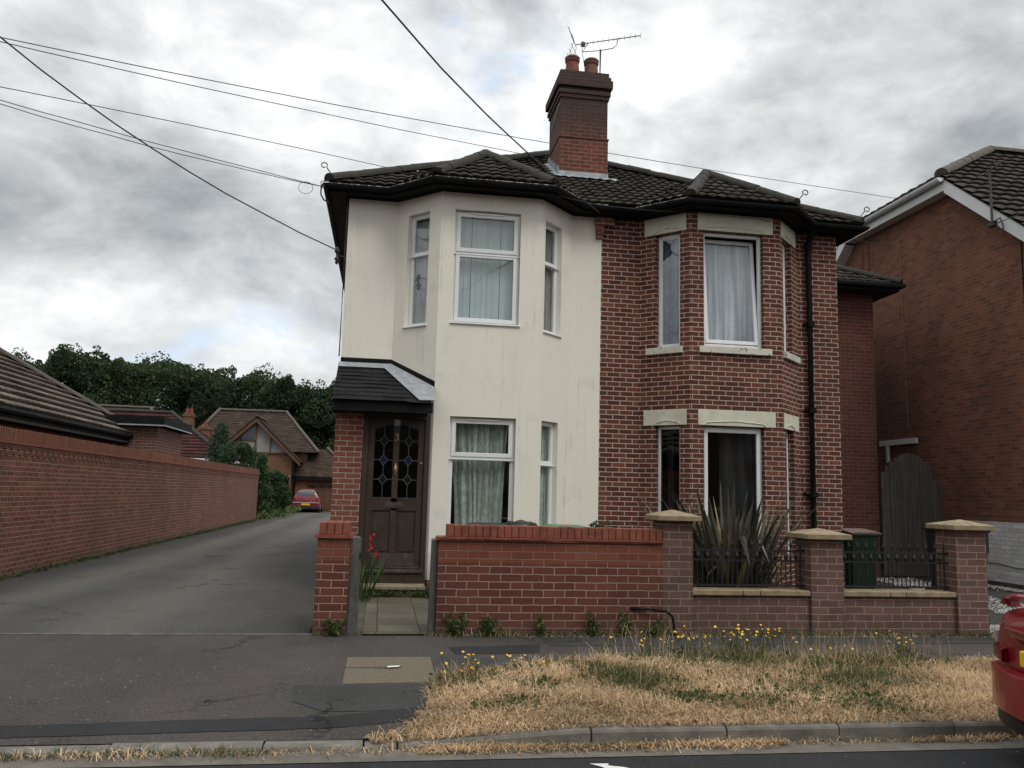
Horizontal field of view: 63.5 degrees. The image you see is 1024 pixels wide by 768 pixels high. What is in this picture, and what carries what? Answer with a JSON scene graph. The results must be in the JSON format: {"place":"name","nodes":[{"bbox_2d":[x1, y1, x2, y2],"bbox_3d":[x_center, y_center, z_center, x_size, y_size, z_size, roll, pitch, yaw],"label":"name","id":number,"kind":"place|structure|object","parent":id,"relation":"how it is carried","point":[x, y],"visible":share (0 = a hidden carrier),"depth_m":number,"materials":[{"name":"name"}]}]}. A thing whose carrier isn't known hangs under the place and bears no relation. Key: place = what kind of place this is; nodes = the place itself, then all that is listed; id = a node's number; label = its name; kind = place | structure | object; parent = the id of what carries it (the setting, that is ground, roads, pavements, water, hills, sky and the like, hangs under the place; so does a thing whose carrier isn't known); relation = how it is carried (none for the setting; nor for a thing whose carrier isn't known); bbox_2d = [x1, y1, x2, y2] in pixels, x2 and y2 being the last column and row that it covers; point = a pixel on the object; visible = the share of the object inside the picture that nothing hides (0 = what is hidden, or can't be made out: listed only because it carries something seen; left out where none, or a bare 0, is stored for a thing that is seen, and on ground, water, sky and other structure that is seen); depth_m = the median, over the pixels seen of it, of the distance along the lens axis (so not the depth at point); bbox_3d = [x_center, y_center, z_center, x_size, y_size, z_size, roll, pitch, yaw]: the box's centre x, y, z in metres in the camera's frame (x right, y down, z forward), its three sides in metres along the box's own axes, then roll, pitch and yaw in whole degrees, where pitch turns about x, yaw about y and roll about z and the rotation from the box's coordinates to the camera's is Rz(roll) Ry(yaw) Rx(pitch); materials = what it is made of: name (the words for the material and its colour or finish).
{"place":"outdoors","nodes":[
{"label":"outdoors","id":0,"kind":"place"},
{"bbox_2d":[98,404,154,409],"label":"brown roofed house","id":1,"kind":"structure","parent":0,"point":[134,407],"depth_m":59.85,"materials":[{"name":"tile"}]},
{"bbox_2d":[0,511,330,633],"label":"driveway","id":2,"kind":"structure","parent":0,"point":[256,577],"depth_m":11.98,"materials":[{"name":"grey asphalt"}]},
{"bbox_2d":[0,519,256,580],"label":"wall foot weeds","id":3,"kind":"object","parent":2,"relation":"on","point":[96,556],"depth_m":17.40,"materials":[{"name":"green plant"}]},
{"bbox_2d":[292,489,324,512],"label":"red hatchback","id":4,"kind":"object","parent":2,"relation":"on","point":[307,499],"visible":0.9,"depth_m":51.82,"materials":[{"name":"paint"}]},
{"bbox_2d":[0,86,383,166],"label":"cable","id":5,"kind":"object","parent":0,"point":[183,123],"visible":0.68,"depth_m":20.21,"materials":[{"name":"grey metal"}]},
{"bbox_2d":[0,41,516,152],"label":"cable","id":6,"kind":"object","parent":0,"point":[235,94],"visible":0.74,"depth_m":17.43,"materials":[{"name":"grey metal"}]},
{"bbox_2d":[362,593,428,633],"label":"front garden paving","id":7,"kind":"structure","parent":0,"point":[394,615],"depth_m":9.98,"materials":[{"name":"concrete"}]},
{"bbox_2d":[2,37,891,197],"bbox_3d":[-2.109,-6.075,18.389,38.752,4.872,0.761,7,-9,-35],"label":"cable","id":8,"kind":"object","parent":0,"point":[378,112],"visible":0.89,"depth_m":17.65,"materials":[{"name":"grey metal"}]},
{"bbox_2d":[0,635,998,744],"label":"pavement","id":9,"kind":"structure","parent":0,"point":[64,679],"depth_m":6.69,"materials":[{"name":"grey asphalt"}]},
{"bbox_2d":[0,707,416,737],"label":"trench patch","id":10,"kind":"object","parent":9,"relation":"on","point":[245,724],"visible":1,"depth_m":5.41,"materials":[{"name":"grey asphalt"}]},
{"bbox_2d":[323,614,348,636],"bbox_3d":[-1.802,2.474,8.461,0.283,0.218,0.141,3,-8,-8],"label":"weed","id":11,"kind":"object","parent":9,"relation":"on","point":[332,627],"visible":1,"depth_m":8.45,"materials":[{"name":"green plant"}]},
{"bbox_2d":[292,684,429,710],"bbox_3d":[-1.117,2.325,6.143,1.060,0.037,0.702,3,-8,-8],"label":"pavement patch","id":12,"kind":"object","parent":9,"relation":"on","point":[353,697],"visible":0.96,"depth_m":6.15,"materials":[{"name":"grey asphalt"}]},
{"bbox_2d":[342,657,434,683],"bbox_3d":[-1.037,2.427,6.994,0.740,0.052,0.920,3,-8,-8],"label":"utility cover","id":13,"kind":"object","parent":9,"relation":"on","point":[415,669],"visible":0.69,"depth_m":6.92,"materials":[{"name":"beige concrete"}]},
{"bbox_2d":[442,610,468,635],"bbox_3d":[-0.583,2.507,8.634,0.294,0.265,0.170,3,-8,-8],"label":"weed","id":14,"kind":"object","parent":9,"relation":"on","point":[457,626],"visible":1,"depth_m":8.65,"materials":[{"name":"green plant"}]},
{"bbox_2d":[440,656,497,675],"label":"grey repair","id":15,"kind":"structure","parent":9,"relation":"on","point":[450,660],"depth_m":7.34,"materials":[{"name":"asphalt"}]},
{"bbox_2d":[479,616,501,635],"bbox_3d":[-0.227,2.554,8.718,0.177,0.217,0.217,-6,-11,44],"label":"weed","id":16,"kind":"object","parent":9,"relation":"on","point":[487,625],"visible":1,"depth_m":8.71,"materials":[{"name":"green plant"}]},
{"bbox_2d":[449,644,539,653],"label":"dark repair","id":17,"kind":"structure","parent":9,"relation":"on","point":[502,649],"depth_m":7.96,"materials":[{"name":"grey asphalt"}]},
{"bbox_2d":[586,611,600,635],"bbox_3d":[0.873,2.570,8.871,0.173,0.281,0.124,3,-8,-8],"label":"weed","id":18,"kind":"object","parent":9,"relation":"on","point":[593,626],"visible":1,"depth_m":8.86,"materials":[{"name":"green plant"}]},
{"bbox_2d":[618,608,631,635],"bbox_3d":[1.226,2.575,8.934,0.175,0.306,0.116,3,-8,-8],"label":"weed","id":19,"kind":"object","parent":9,"relation":"on","point":[622,625],"visible":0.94,"depth_m":8.92,"materials":[{"name":"green plant"}]},
{"bbox_2d":[312,587,993,637],"bbox_3d":[1.557,2.884,10.553,7.755,0.158,3.314,3,-8,-8],"label":"wall foot growth","id":20,"kind":"object","parent":9,"relation":"on","point":[386,593],"depth_m":9.24,"materials":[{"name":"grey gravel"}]},
{"bbox_2d":[642,619,671,637],"bbox_3d":[1.589,2.652,8.960,0.355,0.188,0.140,3,-8,-8],"label":"weed","id":21,"kind":"object","parent":9,"relation":"on","point":[655,630],"visible":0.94,"depth_m":8.96,"materials":[{"name":"green plant"}]},
{"bbox_2d":[424,629,993,637],"bbox_3d":[2.422,2.723,9.076,6.760,0.106,0.310,3,-8,-8],"label":"wall foot straw","id":22,"kind":"object","parent":9,"relation":"on","point":[787,636],"depth_m":9.06,"materials":[{"name":"beige plant"}]},
{"bbox_2d":[542,637,996,645],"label":"long dark repair","id":23,"kind":"structure","parent":9,"relation":"on","point":[598,641],"depth_m":8.85,"materials":[{"name":"grey asphalt"}]},
{"bbox_2d":[0,596,1023,767],"bbox_3d":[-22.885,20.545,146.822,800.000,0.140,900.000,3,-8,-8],"label":"ground","id":24,"kind":"structure","parent":0,"point":[361,611],"depth_m":5.39,"materials":[{"name":"grey concrete"}]},
{"bbox_2d":[11,348,95,392],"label":"broadleaf tree","id":25,"kind":"object","parent":24,"relation":"on","point":[39,365],"visible":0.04,"depth_m":79.00,"materials":[{"name":"green plant"}]},
{"bbox_2d":[44,343,138,407],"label":"broadleaf tree","id":26,"kind":"object","parent":24,"relation":"on","point":[98,380],"visible":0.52,"depth_m":77.14,"materials":[{"name":"green plant"}]},
{"bbox_2d":[0,347,191,455],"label":"bungalow","id":27,"kind":"object","parent":24,"relation":"on","point":[32,398],"visible":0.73,"depth_m":20.53,"materials":[{"name":"tile"}]},
{"bbox_2d":[0,426,259,578],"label":"long brick wall","id":28,"kind":"structure","parent":24,"relation":"on","point":[63,499],"depth_m":16.57,"materials":[{"name":"red brick"}]},
{"bbox_2d":[0,633,311,635],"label":"driveway edging","id":29,"kind":"object","parent":24,"relation":"on","point":[147,634],"visible":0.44,"depth_m":8.26,"materials":[{"name":"concrete"}]},
{"bbox_2d":[114,351,237,415],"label":"broadleaf tree","id":30,"kind":"object","parent":24,"relation":"on","point":[143,372],"visible":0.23,"depth_m":80.71,"materials":[{"name":"green plant"}]},
{"bbox_2d":[105,408,248,464],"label":"red roofed house","id":31,"kind":"structure","parent":24,"relation":"on","point":[195,444],"depth_m":46.53,"materials":[{"name":"brick"}]},
{"bbox_2d":[135,362,240,426],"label":"broadleaf tree","id":32,"kind":"object","parent":24,"relation":"on","point":[197,382],"visible":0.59,"depth_m":78.78,"materials":[{"name":"green plant"}]},
{"bbox_2d":[194,362,292,427],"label":"broadleaf tree","id":33,"kind":"object","parent":24,"relation":"on","point":[251,383],"visible":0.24,"depth_m":80.46,"materials":[{"name":"green plant"}]},
{"bbox_2d":[182,408,333,511],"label":"timbered house","id":34,"kind":"structure","parent":24,"relation":"on","point":[289,447],"depth_m":55.73,"materials":[{"name":"brown tile"}]},
{"bbox_2d":[305,480,331,511],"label":"garage door","id":35,"kind":"structure","parent":34,"relation":"in","point":[324,488],"depth_m":55.51,"materials":[{"name":"brown wood"}]},
{"bbox_2d":[256,503,301,518],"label":"rough grass","id":36,"kind":"structure","parent":24,"relation":"on","point":[290,508],"depth_m":42.34,"materials":[{"name":"green plant"}]},
{"bbox_2d":[237,374,322,441],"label":"broadleaf tree","id":37,"kind":"object","parent":24,"relation":"on","point":[281,393],"visible":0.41,"depth_m":78.59,"materials":[{"name":"green plant"}]},
{"bbox_2d":[291,378,335,451],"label":"broadleaf tree","id":38,"kind":"object","parent":24,"relation":"on","point":[319,401],"visible":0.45,"depth_m":79.67,"materials":[{"name":"green plant"}]},
{"bbox_2d":[312,520,354,635],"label":"gate pier","id":39,"kind":"structure","parent":24,"relation":"on","point":[333,567],"depth_m":8.59,"materials":[{"name":"brick"}]},
{"bbox_2d":[346,535,361,635],"bbox_3d":[-1.656,2.132,8.688,0.112,1.060,0.105,3,-8,-8],"label":"gate post","id":40,"kind":"object","parent":24,"relation":"on","point":[352,619],"visible":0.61,"depth_m":8.64,"materials":[{"name":"grey concrete"}]},
{"bbox_2d":[359,532,390,601],"bbox_3d":[-2.103,2.482,11.249,0.916,0.923,0.833,3,-8,-8],"label":"gladiolus","id":41,"kind":"object","parent":24,"relation":"on","point":[376,577],"visible":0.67,"depth_m":11.28,"materials":[{"name":"green plant"}]},
{"bbox_2d":[427,538,437,635],"bbox_3d":[-0.845,2.178,8.810,0.082,1.045,0.100,3,-8,-8],"label":"gate post","id":42,"kind":"object","parent":24,"relation":"on","point":[432,588],"visible":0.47,"depth_m":8.77,"materials":[{"name":"grey concrete"}]},
{"bbox_2d":[321,149,607,596],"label":"cream house","id":43,"kind":"structure","parent":24,"relation":"on","point":[467,386],"depth_m":13.10,"materials":[{"name":"paint"}]},
{"bbox_2d":[298,180,328,202],"bbox_3d":[-3.083,-3.052,12.959,0.509,0.307,0.135,6,-9,-33],"label":"eaves bracket","id":44,"kind":"object","parent":43,"relation":"attached to","point":[320,190],"visible":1,"depth_m":12.98,"materials":[{"name":"black metal"}]},
{"bbox_2d":[1,104,320,186],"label":"cable","id":45,"kind":"object","parent":44,"relation":"attached to","point":[151,146],"visible":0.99,"depth_m":11.83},
{"bbox_2d":[0,100,323,186],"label":"cable","id":46,"kind":"object","parent":44,"relation":"attached to","point":[158,144],"visible":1,"depth_m":11.77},
{"bbox_2d":[334,247,345,264],"bbox_3d":[-2.710,-2.011,13.212,0.118,0.290,0.390,-1,-8,17],"label":"insulator","id":47,"kind":"object","parent":43,"relation":"attached to","point":[336,258],"visible":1,"depth_m":13.06,"materials":[{"name":"black plastic"}]},
{"bbox_2d":[0,36,335,249],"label":"cable","id":48,"kind":"object","parent":47,"relation":"attached to","point":[14,48],"visible":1,"depth_m":10.43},
{"bbox_2d":[362,418,425,568],"bbox_3d":[-1.761,1.637,12.385,0.841,2.223,0.089,3,-8,-8],"label":"door","id":49,"kind":"structure","parent":43,"relation":"in","point":[395,464],"depth_m":12.39,"materials":[{"name":"brown wood"}]},
{"bbox_2d":[402,214,429,328],"bbox_3d":[-1.546,-1.805,13.321,0.716,1.869,0.235,-4,-9,36],"label":"window","id":50,"kind":"structure","parent":43,"relation":"in","point":[421,224],"depth_m":13.36,"materials":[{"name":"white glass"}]},
{"bbox_2d":[446,417,514,524],"bbox_3d":[-0.491,1.451,12.764,1.012,1.842,0.250,3,-8,-8],"label":"window","id":51,"kind":"structure","parent":43,"relation":"in","point":[479,428],"depth_m":12.81,"materials":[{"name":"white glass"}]},
{"bbox_2d":[450,211,519,326],"bbox_3d":[-0.411,-1.817,13.134,1.107,1.844,0.273,3,-8,-8],"label":"window","id":52,"kind":"structure","parent":43,"relation":"in","point":[484,298],"depth_m":13.22,"materials":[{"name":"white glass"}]},
{"bbox_2d":[381,0,600,213],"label":"cable","id":53,"kind":"object","parent":43,"relation":"attached to","point":[423,47],"visible":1,"depth_m":8.15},
{"bbox_2d":[539,422,553,525],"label":"window","id":54,"kind":"structure","parent":43,"relation":"in","point":[547,465],"depth_m":13.20,"materials":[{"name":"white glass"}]},
{"bbox_2d":[543,224,561,337],"bbox_3d":[0.686,-1.674,13.608,0.237,1.844,0.841,-4,-9,36],"label":"window","id":55,"kind":"structure","parent":43,"relation":"in","point":[551,269],"depth_m":13.62,"materials":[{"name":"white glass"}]},
{"bbox_2d":[0,717,1023,756],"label":"kerb","id":56,"kind":"structure","parent":24,"relation":"on","point":[853,731],"depth_m":5.40,"materials":[{"name":"concrete"}]},
{"bbox_2d":[434,524,663,635],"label":"garden wall","id":57,"kind":"structure","parent":24,"relation":"on","point":[521,578],"depth_m":8.92,"materials":[{"name":"brick"}]},
{"bbox_2d":[631,607,675,636],"bbox_3d":[1.538,2.598,8.986,0.498,0.330,0.040,2,-8,-1],"label":"bent pipe","id":58,"kind":"object","parent":57,"relation":"attached to","point":[656,610],"visible":0.88,"depth_m":8.99,"materials":[{"name":"black metal"}]},
{"bbox_2d":[645,510,701,635],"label":"brick pier","id":59,"kind":"structure","parent":24,"relation":"on","point":[675,527],"depth_m":9.15,"materials":[{"name":"brick"}]},
{"bbox_2d":[693,587,810,635],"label":"wall","id":60,"kind":"structure","parent":24,"relation":"on","point":[727,609],"depth_m":9.27,"materials":[{"name":"brick"}]},
{"bbox_2d":[693,538,804,589],"bbox_3d":[2.682,2.050,9.441,1.423,0.575,0.048,3,-8,-8],"label":"railing panel","id":61,"kind":"object","parent":60,"relation":"on","point":[697,558],"visible":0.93,"depth_m":9.44,"materials":[{"name":"black metal"}]},
{"bbox_2d":[786,528,851,635],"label":"brick pier","id":62,"kind":"structure","parent":24,"relation":"on","point":[822,574],"depth_m":9.41,"materials":[{"name":"brick"}]},
{"bbox_2d":[844,589,956,635],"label":"wall","id":63,"kind":"structure","parent":24,"relation":"on","point":[898,611],"depth_m":9.54,"materials":[{"name":"brick"}]},
{"bbox_2d":[843,540,948,590],"bbox_3d":[4.470,2.134,9.708,1.443,0.575,0.048,3,-8,-8],"label":"railing panel","id":64,"kind":"object","parent":63,"relation":"on","point":[922,559],"visible":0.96,"depth_m":9.71,"materials":[{"name":"black metal"}]},
{"bbox_2d":[926,520,995,636],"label":"brick pier","id":65,"kind":"structure","parent":24,"relation":"on","point":[964,541],"depth_m":9.70,"materials":[{"name":"brick"}]},
{"bbox_2d":[0,0,1023,407],"label":"sky","id":66,"kind":"structure","parent":0,"point":[106,241],"materials":[{"name":"grey"}]},
{"bbox_2d":[131,749,1023,767],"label":"road","id":67,"kind":"structure","parent":0,"point":[1003,758],"depth_m":5.11,"materials":[{"name":"grey asphalt"}]},
{"bbox_2d":[0,738,1023,767],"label":"road channel","id":68,"kind":"object","parent":67,"relation":"on","point":[412,755],"visible":0.87,"depth_m":5.08,"materials":[{"name":"concrete"}]},
{"bbox_2d":[0,730,1022,762],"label":"gutter straw","id":69,"kind":"object","parent":68,"relation":"on","point":[722,743],"visible":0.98,"depth_m":5.20,"materials":[{"name":"beige plant"}]},
{"bbox_2d":[991,593,1023,735],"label":"red saloon","id":70,"kind":"object","parent":67,"relation":"on","point":[1007,670],"visible":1,"depth_m":5.29,"materials":[{"name":"paint"}]},
{"bbox_2d":[365,649,1000,743],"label":"verge","id":71,"kind":"structure","parent":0,"point":[526,723],"depth_m":5.81,"materials":[{"name":"beige plant"}]},
{"bbox_2d":[473,654,544,673],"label":"yellow flowers","id":72,"kind":"object","parent":71,"relation":"on","point":[518,667],"visible":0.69,"depth_m":6.88,"materials":[{"name":"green plant"}]},
{"bbox_2d":[602,631,686,656],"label":"yellow flowers","id":73,"kind":"object","parent":71,"relation":"on","point":[649,647],"visible":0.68,"depth_m":7.79,"materials":[{"name":"green plant"}]},
{"bbox_2d":[660,625,710,656],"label":"yellow flowers","id":74,"kind":"object","parent":71,"relation":"on","point":[682,648],"visible":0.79,"depth_m":7.84,"materials":[{"name":"green plant"}]},
{"bbox_2d":[426,636,946,694],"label":"tall grass","id":75,"kind":"structure","parent":71,"relation":"on","point":[638,672],"depth_m":6.90,"materials":[{"name":"beige plant"}]},
{"bbox_2d":[432,650,962,714],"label":"verge weeds","id":76,"kind":"object","parent":71,"relation":"on","point":[703,696],"visible":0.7,"depth_m":6.39,"materials":[{"name":"green plant"}]},
{"bbox_2d":[410,641,997,720],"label":"straw clumps","id":77,"kind":"object","parent":71,"relation":"on","point":[920,692],"visible":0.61,"depth_m":6.51,"materials":[{"name":"beige plant"}]},
{"bbox_2d":[714,624,800,656],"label":"yellow flowers","id":78,"kind":"object","parent":71,"relation":"on","point":[747,643],"visible":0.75,"depth_m":7.89,"materials":[{"name":"green plant"}]},
{"bbox_2d":[578,606,962,666],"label":"seed stems","id":79,"kind":"object","parent":71,"relation":"on","point":[828,649],"visible":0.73,"depth_m":7.66,"materials":[{"name":"beige plant"}]},
{"bbox_2d":[875,630,913,658],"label":"yellow flowers","id":80,"kind":"object","parent":71,"relation":"on","point":[902,648],"visible":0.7,"depth_m":8.06,"materials":[{"name":"green plant"}]},
{"bbox_2d":[524,577,1023,637],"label":"white gravel","id":81,"kind":"structure","parent":0,"point":[999,608],"depth_m":14.38,"materials":[{"name":"white gravel"}]},
{"bbox_2d":[845,569,1023,635],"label":"side drive","id":82,"kind":"structure","parent":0,"point":[994,617],"depth_m":14.57,"materials":[{"name":"concrete"}]},
{"bbox_2d":[519,54,905,588],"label":"brick house","id":83,"kind":"structure","parent":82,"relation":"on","point":[739,349],"depth_m":13.96,"materials":[{"name":"brick"}]},
{"bbox_2d":[567,27,640,72],"bbox_3d":[1.883,-6.619,16.790,1.470,1.432,0.440,-1,-8,18],"label":"tv aerial","id":84,"kind":"object","parent":83,"relation":"attached to","point":[582,44],"visible":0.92,"depth_m":16.81,"materials":[{"name":"grey metal"}]},
{"bbox_2d":[658,234,679,347],"bbox_3d":[2.788,-1.549,13.857,0.870,1.932,0.209,-4,-9,36],"label":"window","id":85,"kind":"structure","parent":83,"relation":"in","point":[669,280],"depth_m":13.97,"materials":[{"name":"white glass"}]},
{"bbox_2d":[658,426,679,511],"bbox_3d":[2.620,1.713,13.476,0.432,2.037,0.200,-4,-9,36],"label":"window","id":86,"kind":"structure","parent":83,"relation":"in","point":[670,429],"depth_m":13.57,"materials":[{"name":"white plastic"}]},
{"bbox_2d":[704,426,761,534],"bbox_3d":[3.525,1.725,13.386,1.026,2.037,0.249,3,-8,-8],"label":"window","id":87,"kind":"structure","parent":83,"relation":"in","point":[735,446],"depth_m":13.46,"materials":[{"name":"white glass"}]},
{"bbox_2d":[704,233,761,348],"bbox_3d":[3.617,-1.524,13.878,1.032,1.932,0.343,3,-8,-8],"label":"window","id":88,"kind":"structure","parent":83,"relation":"in","point":[730,275],"depth_m":13.98,"materials":[{"name":"white glass"}]},
{"bbox_2d":[559,196,956,253],"bbox_3d":[5.161,-2.846,14.743,9.504,0.617,0.907,5,-8,-27],"label":"cable","id":89,"kind":"object","parent":83,"relation":"attached to","point":[732,216],"visible":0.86,"depth_m":13.54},
{"bbox_2d":[782,245,785,350],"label":"window","id":90,"kind":"structure","parent":83,"relation":"in","point":[782,245],"depth_m":14.22,"materials":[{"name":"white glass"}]},
{"bbox_2d":[786,431,789,553],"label":"window","id":91,"kind":"structure","parent":83,"relation":"in","point":[786,431],"depth_m":13.82,"materials":[{"name":"white plastic"}]},
{"bbox_2d":[627,479,820,587],"bbox_3d":[2.836,1.997,10.362,2.442,1.621,2.444,3,-8,-8],"label":"phormium","id":92,"kind":"object","parent":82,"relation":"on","point":[733,530],"visible":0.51,"depth_m":9.95,"materials":[{"name":"green plant"}]},
{"bbox_2d":[842,528,881,588],"bbox_3d":[5.842,3.024,14.262,0.630,1.062,0.806,4,-8,-20],"label":"wheelie bin","id":93,"kind":"object","parent":82,"relation":"on","point":[861,536],"visible":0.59,"depth_m":13.95,"materials":[{"name":"plastic"}]},
{"bbox_2d":[836,145,1023,589],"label":"gable house","id":94,"kind":"structure","parent":82,"relation":"on","point":[948,329],"depth_m":17.18,"materials":[{"name":"red brick"}]},
{"bbox_2d":[880,453,941,575],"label":"plank gate","id":95,"kind":"structure","parent":94,"relation":"attached to","point":[911,499],"depth_m":17.25,"materials":[{"name":"grey wood"}]},
{"bbox_2d":[976,158,1012,235],"bbox_3d":[9.248,-3.483,15.761,0.402,1.442,0.703,3,-8,-8],"label":"wall aerial","id":96,"kind":"object","parent":94,"relation":"attached to","point":[989,174],"depth_m":15.85,"materials":[{"name":"metal"}]},
{"bbox_2d":[921,526,989,589],"bbox_3d":[7.039,2.830,13.096,0.630,1.202,0.806,3,-8,-14],"label":"wheelie bin","id":97,"kind":"object","parent":82,"relation":"on","point":[930,537],"visible":0.13,"depth_m":13.24,"materials":[{"name":"black plastic"}]},
{"label":"rear yard","id":98,"kind":"structure","parent":0,"visible":0},
{"bbox_2d":[204,423,229,461],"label":"shrub","id":99,"kind":"object","parent":98,"relation":"on","point":[221,435],"visible":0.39,"depth_m":43.36,"materials":[{"name":"green plant"}]},
{"bbox_2d":[218,441,268,508],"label":"shrub","id":100,"kind":"object","parent":98,"relation":"on","point":[232,452],"visible":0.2,"depth_m":41.45,"materials":[{"name":"green plant"}]},
{"bbox_2d":[256,453,273,518],"bbox_3d":[-12.180,5.002,40.055,1.540,3.317,1.385,3,-8,-8],"label":"shrub","id":101,"kind":"object","parent":98,"relation":"on","point":[263,502],"visible":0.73,"depth_m":39.82,"materials":[{"name":"green plant"}]},
{"bbox_2d":[265,470,290,515],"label":"shrub","id":102,"kind":"object","parent":98,"relation":"on","point":[281,499],"visible":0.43,"depth_m":43.99,"materials":[{"name":"green plant"}]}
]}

